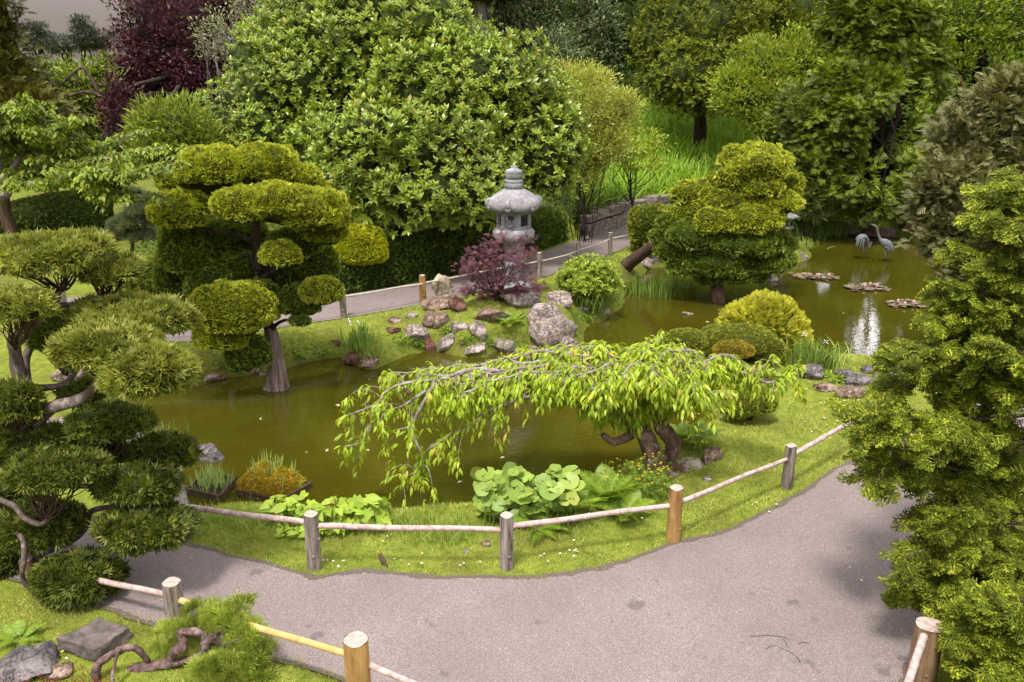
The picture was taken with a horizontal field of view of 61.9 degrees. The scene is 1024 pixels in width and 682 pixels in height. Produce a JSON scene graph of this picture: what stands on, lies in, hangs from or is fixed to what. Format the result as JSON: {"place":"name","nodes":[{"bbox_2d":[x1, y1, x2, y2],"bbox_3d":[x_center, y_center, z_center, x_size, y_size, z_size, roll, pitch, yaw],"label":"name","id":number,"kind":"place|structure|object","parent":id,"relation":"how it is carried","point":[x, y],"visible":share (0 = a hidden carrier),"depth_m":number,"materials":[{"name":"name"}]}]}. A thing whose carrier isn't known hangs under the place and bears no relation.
{"place":"outdoors","nodes":[
{"label":"outdoors","id":0,"kind":"place"},
{"bbox_2d":[6,0,136,65],"label":"sky","id":1,"kind":"structure","parent":0,"point":[55,12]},
{"bbox_2d":[193,494,288,538],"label":"meadow grass","id":2,"kind":"structure","parent":0,"point":[223,521],"depth_m":8.12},
{"bbox_2d":[60,225,630,341],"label":"path","id":3,"kind":"structure","parent":0,"point":[397,298],"depth_m":16.49,"materials":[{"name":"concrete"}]},
{"bbox_2d":[366,500,458,547],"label":"meadow grass","id":4,"kind":"structure","parent":0,"point":[399,517],"depth_m":8.14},
{"bbox_2d":[416,508,496,554],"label":"meadow grass","id":5,"kind":"structure","parent":0,"point":[456,520],"depth_m":8.04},
{"bbox_2d":[0,66,1023,681],"bbox_3d":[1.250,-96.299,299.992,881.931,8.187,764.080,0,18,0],"label":"ground","id":6,"kind":"structure","parent":0,"point":[42,366],"depth_m":8.58,"materials":[{"name":"plant"}]},
{"bbox_2d":[0,618,48,649],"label":"fern","id":7,"kind":"object","parent":6,"relation":"on","point":[18,625],"visible":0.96,"depth_m":6.57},
{"bbox_2d":[0,640,60,681],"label":"rock","id":8,"kind":"object","parent":6,"relation":"on","point":[18,663],"visible":0.98,"depth_m":6.21,"materials":[{"name":"stone"}]},
{"bbox_2d":[16,19,68,68],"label":"pine tree","id":9,"kind":"object","parent":6,"relation":"on","point":[41,36],"visible":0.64,"depth_m":58.04,"materials":[{"name":"green plant"}]},
{"bbox_2d":[0,0,86,175],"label":"cypress tree","id":10,"kind":"object","parent":6,"relation":"on","point":[17,74],"visible":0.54,"depth_m":19.59,"materials":[{"name":"green plant"}]},
{"bbox_2d":[43,662,72,679],"bbox_3d":[-3.338,2.409,6.241,0.279,0.094,0.196,0,18,-1],"label":"rock","id":11,"kind":"object","parent":6,"relation":"on","point":[63,667],"visible":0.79,"depth_m":6.20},
{"bbox_2d":[0,188,117,239],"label":"hedge","id":12,"kind":"object","parent":6,"relation":"on","point":[54,210],"visible":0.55,"depth_m":20.21,"materials":[{"name":"plant"}]},
{"bbox_2d":[0,664,119,681],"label":"red sedum","id":13,"kind":"object","parent":6,"relation":"on","point":[48,679],"visible":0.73,"depth_m":6.10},
{"bbox_2d":[43,32,80,74],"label":"pine tree","id":14,"kind":"object","parent":6,"relation":"on","point":[64,49],"visible":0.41,"depth_m":60.99,"materials":[{"name":"green plant"}]},
{"bbox_2d":[49,368,89,381],"bbox_3d":[-6.145,0.470,11.882,0.544,0.303,0.324,-3,18,-9],"label":"rock","id":15,"kind":"object","parent":6,"relation":"on","point":[57,376],"visible":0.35,"depth_m":11.76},
{"bbox_2d":[31,50,133,170],"bbox_3d":[-11.377,-5.033,22.189,3.802,4.874,3.159,0,18,0],"label":"arching tree","id":16,"kind":"object","parent":6,"relation":"on","point":[83,92],"visible":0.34,"depth_m":21.65,"materials":[{"name":"green plant"}]},
{"bbox_2d":[64,12,107,71],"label":"pine tree","id":17,"kind":"object","parent":6,"relation":"on","point":[82,30],"visible":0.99,"depth_m":58.91,"materials":[{"name":"green plant"}]},
{"bbox_2d":[56,618,131,660],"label":"stone slab","id":18,"kind":"structure","parent":6,"relation":"on","point":[95,639],"depth_m":6.41,"materials":[{"name":"stone"}]},
{"bbox_2d":[68,27,122,78],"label":"pine tree","id":19,"kind":"object","parent":6,"relation":"on","point":[88,48],"visible":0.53,"depth_m":59.89,"materials":[{"name":"green plant"}]},
{"bbox_2d":[0,90,191,235],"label":"cherry tree","id":20,"kind":"object","parent":6,"relation":"on","point":[104,177],"visible":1,"depth_m":10.55,"materials":[{"name":"green plant"}]},
{"bbox_2d":[0,225,206,609],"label":"cloud pruned tree","id":21,"kind":"object","parent":6,"relation":"on","point":[117,341],"visible":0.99,"depth_m":6.96,"materials":[{"name":"green plant"}]},
{"bbox_2d":[98,185,158,253],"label":"dwarf pine","id":22,"kind":"object","parent":6,"relation":"on","point":[123,224],"visible":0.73,"depth_m":15.47,"materials":[{"name":"green plant"}]},
{"bbox_2d":[114,253,188,301],"bbox_3d":[-6.308,-1.069,15.250,1.412,1.109,1.179,0,18,0],"label":"hedge","id":23,"kind":"object","parent":6,"relation":"on","point":[145,285],"visible":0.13,"depth_m":14.80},
{"bbox_2d":[116,87,233,176],"bbox_3d":[-6.602,-3.071,17.280,2.610,4.000,1.956,0,18,0],"label":"leafy shrub","id":24,"kind":"object","parent":6,"relation":"on","point":[179,123],"visible":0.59,"depth_m":16.62,"materials":[{"name":"green plant"}]},
{"bbox_2d":[86,0,273,166],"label":"purple leaved tree","id":25,"kind":"object","parent":6,"relation":"on","point":[156,43],"visible":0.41,"depth_m":22.58,"materials":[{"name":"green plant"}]},
{"bbox_2d":[90,588,281,681],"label":"dwarf pine","id":26,"kind":"object","parent":6,"relation":"on","point":[175,635],"visible":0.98,"depth_m":6.14,"materials":[{"name":"green plant"}]},
{"bbox_2d":[18,556,416,681],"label":"bamboo fence","id":27,"kind":"object","parent":6,"relation":"on","point":[354,653],"visible":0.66,"depth_m":5.76,"materials":[{"name":"brown wood"}]},
{"bbox_2d":[180,0,271,104],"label":"grey twiggy tree","id":28,"kind":"object","parent":6,"relation":"on","point":[224,52],"visible":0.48,"depth_m":20.87,"materials":[{"name":"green plant"}]},
{"bbox_2d":[118,210,441,254],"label":"undergrowth","id":29,"kind":"object","parent":6,"relation":"on","point":[149,247],"visible":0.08,"depth_m":20.60,"materials":[{"name":"green plant"}]},
{"bbox_2d":[274,522,339,540],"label":"arum plant","id":30,"kind":"object","parent":6,"relation":"on","point":[280,533],"visible":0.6,"depth_m":7.92,"materials":[{"name":"green plant"}]},
{"bbox_2d":[259,490,391,534],"bbox_3d":[-1.774,1.634,8.160,1.278,0.319,0.587,0,18,0],"label":"arum plant","id":31,"kind":"object","parent":6,"relation":"on","point":[293,506],"visible":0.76,"depth_m":8.11,"materials":[{"name":"green plant"}]},
{"bbox_2d":[334,318,379,353],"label":"iris clump","id":32,"kind":"object","parent":6,"relation":"on","point":[360,341],"visible":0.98,"depth_m":13.61,"materials":[{"name":"green plant"}]},
{"bbox_2d":[332,222,389,265],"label":"golden shrub","id":33,"kind":"object","parent":6,"relation":"on","point":[364,245],"visible":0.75,"depth_m":16.15,"materials":[{"name":"yellow plant"}]},
{"bbox_2d":[354,341,386,360],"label":"grass tuft","id":34,"kind":"object","parent":6,"relation":"on","point":[372,352],"visible":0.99,"depth_m":13.44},
{"bbox_2d":[189,0,596,238],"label":"laurel tree","id":35,"kind":"object","parent":6,"relation":"on","point":[397,117],"visible":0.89,"depth_m":16.82,"materials":[{"name":"green plant"}]},
{"bbox_2d":[403,324,428,341],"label":"rock","id":36,"kind":"object","parent":6,"relation":"on","point":[417,331],"visible":0.96,"depth_m":14.16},
{"bbox_2d":[336,217,504,293],"bbox_3d":[-2.383,-1.735,17.411,5.884,1.065,1.354,-13,22,-35],"label":"hedge","id":37,"kind":"object","parent":6,"relation":"on","point":[430,253],"visible":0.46,"depth_m":17.24,"materials":[{"name":"green plant"}]},
{"bbox_2d":[422,311,449,327],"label":"rock","id":38,"kind":"object","parent":6,"relation":"on","point":[431,319],"visible":0.98,"depth_m":14.35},
{"bbox_2d":[431,274,451,295],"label":"rock","id":39,"kind":"object","parent":6,"relation":"on","point":[440,287],"visible":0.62,"depth_m":15.91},
{"bbox_2d":[420,294,463,310],"bbox_3d":[-1.238,-0.651,15.099,0.791,0.290,0.672,-2,18,-6],"label":"rock","id":40,"kind":"object","parent":6,"relation":"on","point":[431,303],"visible":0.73,"depth_m":14.92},
{"bbox_2d":[437,333,453,351],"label":"rock","id":41,"kind":"object","parent":6,"relation":"on","point":[446,342],"visible":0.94,"depth_m":14.08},
{"bbox_2d":[448,296,465,311],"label":"rock","id":42,"kind":"object","parent":6,"relation":"on","point":[457,304],"visible":0.91,"depth_m":14.63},
{"bbox_2d":[464,342,485,354],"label":"rock","id":43,"kind":"object","parent":6,"relation":"on","point":[477,348],"visible":0.99,"depth_m":13.88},
{"bbox_2d":[467,320,486,340],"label":"rock","id":44,"kind":"object","parent":6,"relation":"on","point":[476,327],"visible":0.95,"depth_m":14.00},
{"bbox_2d":[340,232,628,317],"bbox_3d":[-1.131,-1.245,16.639,11.803,0.645,1.042,-14,23,-37],"label":"bamboo fence","id":45,"kind":"object","parent":6,"relation":"on","point":[422,293],"visible":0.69,"depth_m":16.07,"materials":[{"name":"brown wood"}]},
{"bbox_2d":[459,0,521,37],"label":"background tree","id":46,"kind":"object","parent":6,"relation":"on","point":[482,7],"visible":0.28,"depth_m":28.99,"materials":[{"name":"green plant"}]},
{"bbox_2d":[4,403,977,681],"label":"soil edge","id":47,"kind":"object","parent":6,"relation":"on","point":[414,575],"visible":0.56,"depth_m":7.38,"materials":[{"name":"soil"}]},
{"bbox_2d":[473,307,510,321],"bbox_3d":[-0.387,-0.443,14.446,0.527,0.245,0.533,16,24,41],"label":"rock","id":48,"kind":"object","parent":6,"relation":"on","point":[491,314],"visible":0.98,"depth_m":14.32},
{"bbox_2d":[449,228,546,302],"bbox_3d":[-0.234,-1.285,14.667,1.740,1.387,1.171,0,18,0],"label":"japanese maple","id":49,"kind":"object","parent":6,"relation":"on","point":[496,287],"visible":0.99,"depth_m":14.58,"materials":[{"name":"purple plant"}]},
{"bbox_2d":[491,338,516,351],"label":"rock","id":50,"kind":"object","parent":6,"relation":"on","point":[511,346],"visible":0.69,"depth_m":14.14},
{"bbox_2d":[485,165,541,289],"bbox_3d":[0.033,-2.006,15.593,1.041,2.369,1.060,0,18,0],"label":"stone lantern","id":51,"kind":"object","parent":6,"relation":"on","point":[515,199],"visible":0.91,"depth_m":15.25,"materials":[{"name":"stone"}]},
{"bbox_2d":[499,287,540,308],"bbox_3d":[0.131,-0.716,14.804,0.747,0.365,0.535,2,18,6],"label":"rock","id":52,"kind":"object","parent":6,"relation":"on","point":[528,300],"visible":0.68,"depth_m":14.63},
{"bbox_2d":[168,207,873,369],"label":"lawn grass","id":53,"kind":"structure","parent":6,"relation":"on","point":[543,294],"depth_m":14.56,"materials":[{"name":"plant"}]},
{"bbox_2d":[169,404,877,571],"bbox_3d":[0.712,1.465,8.307,7.954,0.640,1.586,-5,19,-14],"label":"bamboo fence","id":54,"kind":"object","parent":6,"relation":"on","point":[309,521],"visible":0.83,"depth_m":7.47,"materials":[{"name":"brown wood"}]},
{"bbox_2d":[470,462,585,527],"bbox_3d":[0.120,1.540,8.655,1.162,0.864,1.468,0,18,0],"label":"butterbur","id":55,"kind":"object","parent":6,"relation":"on","point":[498,491],"visible":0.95,"depth_m":8.16,"materials":[{"name":"green plant"}]},
{"bbox_2d":[512,205,568,253],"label":"hedge","id":56,"kind":"object","parent":6,"relation":"on","point":[549,225],"visible":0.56,"depth_m":20.41,"materials":[{"name":"green plant"}]},
{"bbox_2d":[513,507,573,547],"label":"fern","id":57,"kind":"object","parent":6,"relation":"on","point":[539,516],"visible":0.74,"depth_m":7.95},
{"bbox_2d":[527,303,577,346],"bbox_3d":[0.698,-0.282,14.267,0.884,0.717,0.632,1,18,-7],"label":"rock","id":58,"kind":"object","parent":6,"relation":"on","point":[552,323],"visible":0.95,"depth_m":14.13,"materials":[{"name":"stone"}]},
{"bbox_2d":[88,0,1020,148],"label":"woodland","id":59,"kind":"object","parent":6,"relation":"on","point":[887,124],"visible":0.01,"depth_m":39.91,"materials":[{"name":"green plant"}]},
{"bbox_2d":[488,0,630,96],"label":"evergreen oak","id":60,"kind":"object","parent":6,"relation":"on","point":[578,29],"visible":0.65,"depth_m":27.99,"materials":[{"name":"green plant"}]},
{"bbox_2d":[546,290,572,308],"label":"rock","id":61,"kind":"object","parent":6,"relation":"on","point":[563,298],"visible":0.79,"depth_m":15.08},
{"bbox_2d":[529,483,607,526],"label":"fern","id":62,"kind":"object","parent":6,"relation":"on","point":[584,501],"visible":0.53,"depth_m":8.11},
{"bbox_2d":[333,329,806,508],"bbox_3d":[0.631,0.859,9.111,4.942,1.749,1.544,-1,18,-4],"label":"weeping cherry","id":63,"kind":"object","parent":6,"relation":"on","point":[638,386],"visible":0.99,"depth_m":8.69,"materials":[{"name":"green plant"}]},
{"bbox_2d":[534,174,638,235],"bbox_3d":[1.907,-3.785,23.170,2.069,1.396,4.173,13,22,35],"label":"ivy ground cover","id":64,"kind":"object","parent":6,"relation":"on","point":[622,199],"visible":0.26,"depth_m":22.26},
{"bbox_2d":[550,252,625,303],"bbox_3d":[1.394,-1.118,15.669,1.403,1.010,1.125,0,18,0],"label":"azalea bush","id":65,"kind":"object","parent":6,"relation":"on","point":[586,276],"visible":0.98,"depth_m":15.48,"materials":[{"name":"green plant"}]},
{"bbox_2d":[544,55,648,242],"bbox_3d":[1.942,-4.531,20.716,2.888,4.616,1.926,10,21,28],"label":"bamboo clump","id":66,"kind":"object","parent":6,"relation":"on","point":[602,125],"visible":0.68,"depth_m":20.02,"materials":[{"name":"green plant"}]},
{"bbox_2d":[570,278,634,314],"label":"sedge clump","id":67,"kind":"object","parent":6,"relation":"on","point":[601,299],"visible":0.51,"depth_m":15.76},
{"bbox_2d":[575,460,640,501],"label":"fern","id":68,"kind":"object","parent":6,"relation":"on","point":[598,486],"visible":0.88,"depth_m":8.52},
{"bbox_2d":[590,488,659,526],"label":"fern","id":69,"kind":"object","parent":6,"relation":"on","point":[632,498],"visible":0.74,"depth_m":8.32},
{"bbox_2d":[579,194,673,237],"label":"stone wall","id":70,"kind":"structure","parent":6,"relation":"on","point":[612,217],"depth_m":22.58,"materials":[{"name":"stone"}]},
{"bbox_2d":[603,0,661,102],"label":"dark tree","id":71,"kind":"object","parent":6,"relation":"on","point":[631,10],"visible":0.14,"depth_m":32.20,"materials":[{"name":"green plant"}]},
{"bbox_2d":[601,111,675,206],"bbox_3d":[3.168,-4.263,22.001,2.125,3.323,1.933,0,18,0],"label":"maple","id":72,"kind":"object","parent":6,"relation":"on","point":[641,154],"visible":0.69,"depth_m":21.48,"materials":[{"name":"green plant"}]},
{"bbox_2d":[599,451,679,503],"bbox_3d":[1.287,1.398,8.757,0.899,0.600,0.665,0,18,0],"label":"buttercup plant","id":73,"kind":"object","parent":6,"relation":"on","point":[658,482],"visible":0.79,"depth_m":8.69,"materials":[{"name":"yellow plant"}]},
{"bbox_2d":[626,202,667,255],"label":"clipped shrub","id":74,"kind":"object","parent":6,"relation":"on","point":[640,220],"visible":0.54,"depth_m":19.70,"materials":[{"name":"green plant"}]},
{"bbox_2d":[662,327,708,353],"bbox_3d":[2.541,0.189,12.572,0.715,0.818,0.579,0,18,0],"label":"azalea mound","id":75,"kind":"object","parent":6,"relation":"on","point":[693,338],"visible":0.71,"depth_m":12.35,"materials":[{"name":"green plant"}]},
{"bbox_2d":[676,457,702,469],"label":"rock","id":76,"kind":"object","parent":6,"relation":"on","point":[693,463],"visible":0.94,"depth_m":9.35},
{"bbox_2d":[623,0,777,151],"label":"pittosporum tree","id":77,"kind":"object","parent":6,"relation":"on","point":[677,51],"visible":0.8,"depth_m":25.19,"materials":[{"name":"green plant"}]},
{"bbox_2d":[676,418,725,449],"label":"fern","id":78,"kind":"object","parent":6,"relation":"on","point":[706,437],"visible":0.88,"depth_m":9.86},
{"bbox_2d":[701,446,722,464],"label":"rock","id":79,"kind":"object","parent":6,"relation":"on","point":[712,454],"visible":0.92,"depth_m":9.42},
{"bbox_2d":[620,140,807,303],"bbox_3d":[3.750,-2.438,17.274,4.138,3.193,2.314,7,19,22],"label":"cloud pruned tree","id":80,"kind":"object","parent":6,"relation":"on","point":[717,229],"visible":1,"depth_m":16.42,"materials":[{"name":"green plant"}]},
{"bbox_2d":[712,338,754,358],"bbox_3d":[3.168,0.225,12.219,0.623,0.543,0.504,0,18,0],"label":"azalea mound","id":81,"kind":"object","parent":6,"relation":"on","point":[741,349],"visible":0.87,"depth_m":12.04,"materials":[{"name":"yellow plant"}]},
{"bbox_2d":[701,322,786,362],"bbox_3d":[3.371,0.026,12.630,1.255,0.625,1.076,0,18,0],"label":"azalea mound","id":82,"kind":"object","parent":6,"relation":"on","point":[765,342],"visible":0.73,"depth_m":12.31,"materials":[{"name":"green plant"}]},
{"bbox_2d":[717,384,779,420],"bbox_3d":[2.923,0.783,10.612,0.799,0.539,0.600,0,18,0],"label":"azalea mound","id":83,"kind":"object","parent":6,"relation":"on","point":[750,411],"visible":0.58,"depth_m":10.40,"materials":[{"name":"green plant"}]},
{"bbox_2d":[713,288,814,357],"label":"golden cypress","id":84,"kind":"object","parent":6,"relation":"on","point":[782,316],"visible":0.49,"depth_m":12.81,"materials":[{"name":"yellow plant"}]},
{"bbox_2d":[697,19,834,144],"bbox_3d":[7.667,-6.488,24.247,4.465,5.038,4.031,-15,23,-39],"label":"maple tree","id":85,"kind":"object","parent":6,"relation":"on","point":[747,80],"visible":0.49,"depth_m":23.45,"materials":[{"name":"green plant"}]},
{"bbox_2d":[756,0,828,50],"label":"domed tree","id":86,"kind":"object","parent":6,"relation":"on","point":[784,11],"visible":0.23,"depth_m":28.35,"materials":[{"name":"green plant"}]},
{"bbox_2d":[762,71,838,226],"bbox_3d":[7.721,-5.051,22.931,2.309,4.283,2.453,-13,22,-35],"label":"grey cypress","id":87,"kind":"object","parent":6,"relation":"on","point":[794,118],"visible":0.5,"depth_m":22.50,"materials":[{"name":"green plant"}]},
{"bbox_2d":[796,364,824,379],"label":"rock","id":88,"kind":"object","parent":6,"relation":"on","point":[814,371],"visible":0.74,"depth_m":11.91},
{"bbox_2d":[784,332,842,369],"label":"sedge clump","id":89,"kind":"object","parent":6,"relation":"on","point":[804,353],"visible":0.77,"depth_m":12.28,"materials":[{"name":"green plant"}]},
{"bbox_2d":[810,334,867,373],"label":"grass tuft","id":90,"kind":"object","parent":6,"relation":"on","point":[839,359],"visible":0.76,"depth_m":12.16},
{"bbox_2d":[833,385,867,398],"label":"rock","id":91,"kind":"object","parent":6,"relation":"on","point":[849,391],"visible":0.92,"depth_m":11.22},
{"bbox_2d":[845,373,873,385],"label":"rock","id":92,"kind":"object","parent":6,"relation":"on","point":[857,379],"visible":0.82,"depth_m":11.61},
{"bbox_2d":[771,0,959,230],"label":"false cypress","id":93,"kind":"object","parent":6,"relation":"on","point":[880,48],"visible":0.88,"depth_m":22.38,"materials":[{"name":"green plant"}]},
{"bbox_2d":[860,223,897,237],"bbox_3d":[10.428,-3.072,23.783,1.490,0.416,0.989,2,18,5],"label":"rock","id":94,"kind":"object","parent":6,"relation":"on","point":[870,231],"visible":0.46,"depth_m":23.52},
{"bbox_2d":[904,617,943,681],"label":"bamboo fence","id":95,"kind":"object","parent":6,"relation":"on","point":[923,660],"visible":0.99,"depth_m":5.92,"materials":[{"name":"brown wood"}]},
{"bbox_2d":[825,164,1023,681],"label":"false cypress","id":96,"kind":"object","parent":6,"relation":"on","point":[962,560],"visible":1,"depth_m":6.32,"materials":[{"name":"green plant"}]},
{"bbox_2d":[883,0,1023,154],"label":"broadleaf tree","id":97,"kind":"object","parent":6,"relation":"on","point":[975,23],"visible":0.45,"depth_m":26.28,"materials":[{"name":"green plant"}]},
{"bbox_2d":[893,60,1023,287],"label":"juniper tree","id":98,"kind":"object","parent":6,"relation":"on","point":[981,140],"visible":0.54,"depth_m":11.77,"materials":[{"name":"plant"}]},
{"bbox_2d":[13,404,1023,681],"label":"path","id":99,"kind":"structure","parent":0,"point":[783,594],"depth_m":6.88,"materials":[{"name":"asphalt"}]},
{"bbox_2d":[127,235,1021,509],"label":"pond water","id":100,"kind":"structure","parent":0,"point":[299,417],"depth_m":11.91,"materials":[{"name":"liquid"}]},
{"bbox_2d":[186,461,236,501],"bbox_3d":[-3.377,1.549,9.585,0.492,0.329,0.554,3,18,9],"label":"floating planter","id":101,"kind":"object","parent":100,"relation":"on","point":[208,483],"visible":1,"depth_m":9.53,"materials":[{"name":"plant"}]},
{"bbox_2d":[198,443,224,462],"bbox_3d":[-3.681,1.387,10.355,0.325,0.299,0.333,-15,23,-38],"label":"rock","id":102,"kind":"object","parent":100,"relation":"in","point":[211,452],"visible":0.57,"depth_m":10.28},
{"bbox_2d":[144,140,352,391],"bbox_3d":[-3.697,-1.020,12.077,3.084,3.583,2.098,0,18,0],"label":"cloud pruned tree","id":103,"kind":"object","parent":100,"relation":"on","point":[236,276],"visible":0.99,"depth_m":11.58,"materials":[{"name":"green plant"}]},
{"bbox_2d":[234,449,311,502],"bbox_3d":[-2.668,1.467,9.492,0.719,0.543,0.553,7,19,21],"label":"floating planter","id":104,"kind":"object","parent":100,"relation":"on","point":[263,479],"visible":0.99,"depth_m":9.40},
{"bbox_2d":[627,271,677,298],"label":"iris clump","id":105,"kind":"object","parent":100,"relation":"on","point":[651,290],"visible":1,"depth_m":17.52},
{"bbox_2d":[652,269,701,290],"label":"iris clump","id":106,"kind":"object","parent":100,"relation":"on","point":[682,282],"visible":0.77,"depth_m":18.30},
{"bbox_2d":[788,272,839,280],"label":"water lily","id":107,"kind":"object","parent":100,"relation":"on","point":[817,276],"visible":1,"depth_m":19.02,"materials":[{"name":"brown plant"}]},
{"bbox_2d":[790,220,861,243],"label":"strap leaf plant","id":108,"kind":"object","parent":100,"relation":"on","point":[826,228],"visible":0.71,"depth_m":23.35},
{"bbox_2d":[843,282,890,290],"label":"water lily","id":109,"kind":"object","parent":100,"relation":"on","point":[865,286],"visible":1,"depth_m":18.11,"materials":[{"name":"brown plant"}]},
{"bbox_2d":[870,223,893,259],"bbox_3d":[8.882,-2.373,20.470,0.696,0.908,0.220,0,18,0],"label":"crane statue","id":110,"kind":"object","parent":100,"relation":"on","point":[887,244],"visible":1,"depth_m":20.41,"materials":[{"name":"grey metal"}]},
{"bbox_2d":[886,298,928,306],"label":"water lily","id":111,"kind":"object","parent":100,"relation":"on","point":[906,303],"visible":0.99,"depth_m":16.87,"materials":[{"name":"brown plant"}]},
{"bbox_2d":[558,81,836,207],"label":"hill grass","id":112,"kind":"structure","parent":0,"point":[718,135],"depth_m":26.63,"materials":[{"name":"plant"}]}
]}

